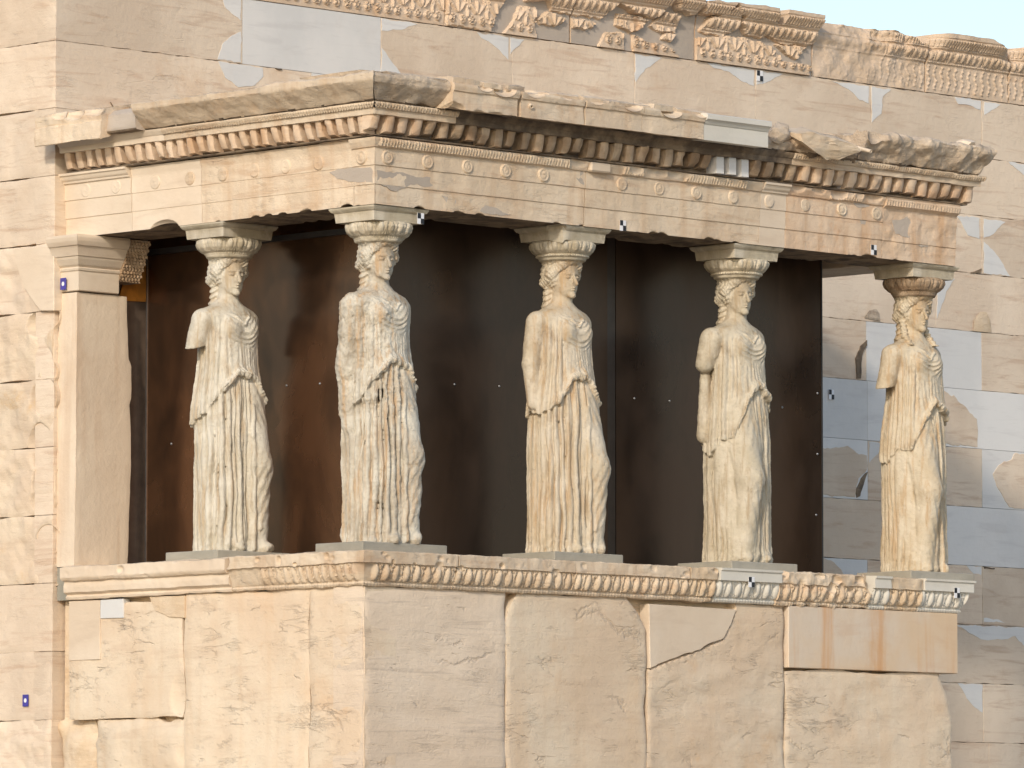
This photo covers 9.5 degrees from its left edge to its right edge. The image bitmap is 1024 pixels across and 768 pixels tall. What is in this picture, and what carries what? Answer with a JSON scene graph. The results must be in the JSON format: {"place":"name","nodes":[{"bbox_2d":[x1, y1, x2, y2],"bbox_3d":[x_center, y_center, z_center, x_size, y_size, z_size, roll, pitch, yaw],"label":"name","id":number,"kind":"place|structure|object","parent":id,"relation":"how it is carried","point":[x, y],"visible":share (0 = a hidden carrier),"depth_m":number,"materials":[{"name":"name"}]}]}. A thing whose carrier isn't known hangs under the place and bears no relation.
{"place":"outdoors","nodes":[
{"label":"outdoors","id":0,"kind":"place"},
{"bbox_2d":[706,0,1023,48],"label":"sky","id":1,"kind":"structure","parent":0,"point":[1002,21],"materials":[{"name":"white"}]},
{"bbox_3d":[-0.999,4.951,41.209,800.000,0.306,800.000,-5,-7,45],"label":"ground","id":2,"kind":"structure","parent":0,"visible":0},
{"bbox_2d":[0,0,1023,767],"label":"temple wall","id":3,"kind":"structure","parent":2,"relation":"on","point":[710,56],"depth_m":48.61,"materials":[{"name":"stone"}]},
{"bbox_2d":[22,694,27,706],"bbox_3d":[-3.475,2.260,43.867,0.062,0.085,0.004,-5,-7,45],"label":"survey target","id":4,"kind":"object","parent":3,"relation":"attached to","point":[24,700],"visible":1,"depth_m":43.87},
{"bbox_2d":[757,70,762,80],"bbox_3d":[1.991,-2.475,49.337,0.004,0.085,0.072,-5,-7,45],"label":"survey target","id":5,"kind":"object","parent":3,"relation":"attached to","point":[759,75],"visible":1,"depth_m":49.33},
{"bbox_2d":[829,389,833,399],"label":"survey target","id":6,"kind":"object","parent":3,"relation":"attached to","point":[831,394],"visible":1,"depth_m":49.73},
{"bbox_2d":[57,550,976,767],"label":"porch podium","id":7,"kind":"object","parent":2,"relation":"on","point":[362,659],"visible":1,"depth_m":42.95,"materials":[{"name":"stone"}]},
{"bbox_2d":[46,234,150,566],"bbox_3d":[-2.973,0.137,43.930,0.383,2.359,0.706,-5,-7,45],"label":"corner pilaster","id":8,"kind":"object","parent":7,"relation":"on","point":[94,455],"visible":0.99,"depth_m":43.87,"materials":[{"name":"stone"}]},
{"bbox_2d":[60,278,65,289],"bbox_3d":[-3.206,-0.716,43.878,0.062,0.085,0.004,-5,-7,45],"label":"survey target","id":9,"kind":"object","parent":8,"relation":"attached to","point":[62,283],"visible":1,"depth_m":43.88},
{"bbox_2d":[166,221,288,560],"bbox_3d":[-1.979,0.069,43.097,0.571,2.364,0.691,-5,-7,45],"label":"caryatid statue","id":10,"kind":"object","parent":7,"relation":"on","point":[233,469],"visible":1,"depth_m":42.92,"materials":[{"name":"stone"}]},
{"bbox_2d":[316,204,446,553],"bbox_3d":[-0.879,-0.018,42.033,0.545,2.364,0.800,-5,-7,45],"label":"caryatid statue","id":11,"kind":"object","parent":7,"relation":"on","point":[382,462],"visible":1,"depth_m":41.85,"materials":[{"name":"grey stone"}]},
{"bbox_2d":[417,213,423,223],"bbox_3d":[-0.625,-1.132,42.046,0.004,0.075,0.062,-5,-7,45],"label":"survey target","id":12,"kind":"object","parent":11,"relation":"attached to","point":[420,218],"visible":1,"depth_m":42.04},
{"bbox_2d":[34,70,996,277],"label":"entablature","id":13,"kind":"structure","parent":11,"relation":"on","point":[457,149],"depth_m":43.23,"materials":[{"name":"stone"}]},
{"bbox_2d":[620,220,625,230],"bbox_3d":[0.785,-1.121,43.483,0.004,0.075,0.062,-5,-7,45],"label":"survey target","id":14,"kind":"object","parent":13,"relation":"attached to","point":[622,225],"visible":1,"depth_m":43.48},
{"bbox_2d":[789,127,860,159],"bbox_3d":[2.221,-1.753,44.742,0.292,0.264,0.661,-5,-7,45],"label":"stone fragment","id":15,"kind":"object","parent":13,"relation":"on","point":[827,147],"visible":1,"depth_m":44.62,"materials":[{"name":"stone"}]},
{"bbox_2d":[871,245,876,254],"bbox_3d":[2.672,-0.990,45.365,0.004,0.075,0.062,-5,-7,45],"label":"survey target","id":16,"kind":"object","parent":13,"relation":"attached to","point":[873,249],"visible":1,"depth_m":45.36},
{"bbox_2d":[956,139,974,144],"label":"stone block","id":17,"kind":"structure","parent":13,"relation":"on","point":[968,142],"depth_m":45.81,"materials":[{"name":"beige stone"}]},
{"bbox_2d":[115,218,823,572],"bbox_3d":[-0.312,0.178,45.108,2.398,2.460,5.084,-5,-7,45],"label":"metal screen","id":18,"kind":"object","parent":7,"relation":"on","point":[471,296],"visible":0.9,"depth_m":44.10,"materials":[{"name":"metal"}]},
{"bbox_2d":[502,224,622,562],"bbox_3d":[0.376,0.084,43.285,0.575,2.364,0.690,-5,-7,45],"label":"caryatid statue","id":19,"kind":"object","parent":7,"relation":"on","point":[568,469],"visible":1,"depth_m":43.12,"materials":[{"name":"stone"}]},
{"bbox_2d":[678,243,796,571],"bbox_3d":[1.657,0.187,44.553,0.607,2.364,0.700,-5,-7,45],"label":"caryatid statue","id":20,"kind":"object","parent":7,"relation":"on","point":[733,430],"visible":1,"depth_m":44.40,"materials":[{"name":"stone"}]},
{"bbox_2d":[748,577,754,586],"bbox_3d":[1.719,1.421,44.077,0.004,0.075,0.062,-5,-7,45],"label":"survey target","id":21,"kind":"object","parent":7,"relation":"attached to","point":[751,581],"visible":1,"depth_m":44.07},
{"bbox_2d":[857,262,973,580],"bbox_3d":[3.036,0.298,45.928,0.606,2.364,0.720,-5,-7,45],"label":"caryatid statue","id":22,"kind":"object","parent":7,"relation":"on","point":[912,460],"visible":1,"depth_m":45.77,"materials":[{"name":"beige stone"}]},
{"bbox_2d":[954,588,959,597],"bbox_3d":[3.308,1.553,45.661,0.004,0.075,0.062,-5,-7,45],"label":"survey target","id":23,"kind":"object","parent":7,"relation":"attached to","point":[956,592],"visible":1,"depth_m":45.66}
]}

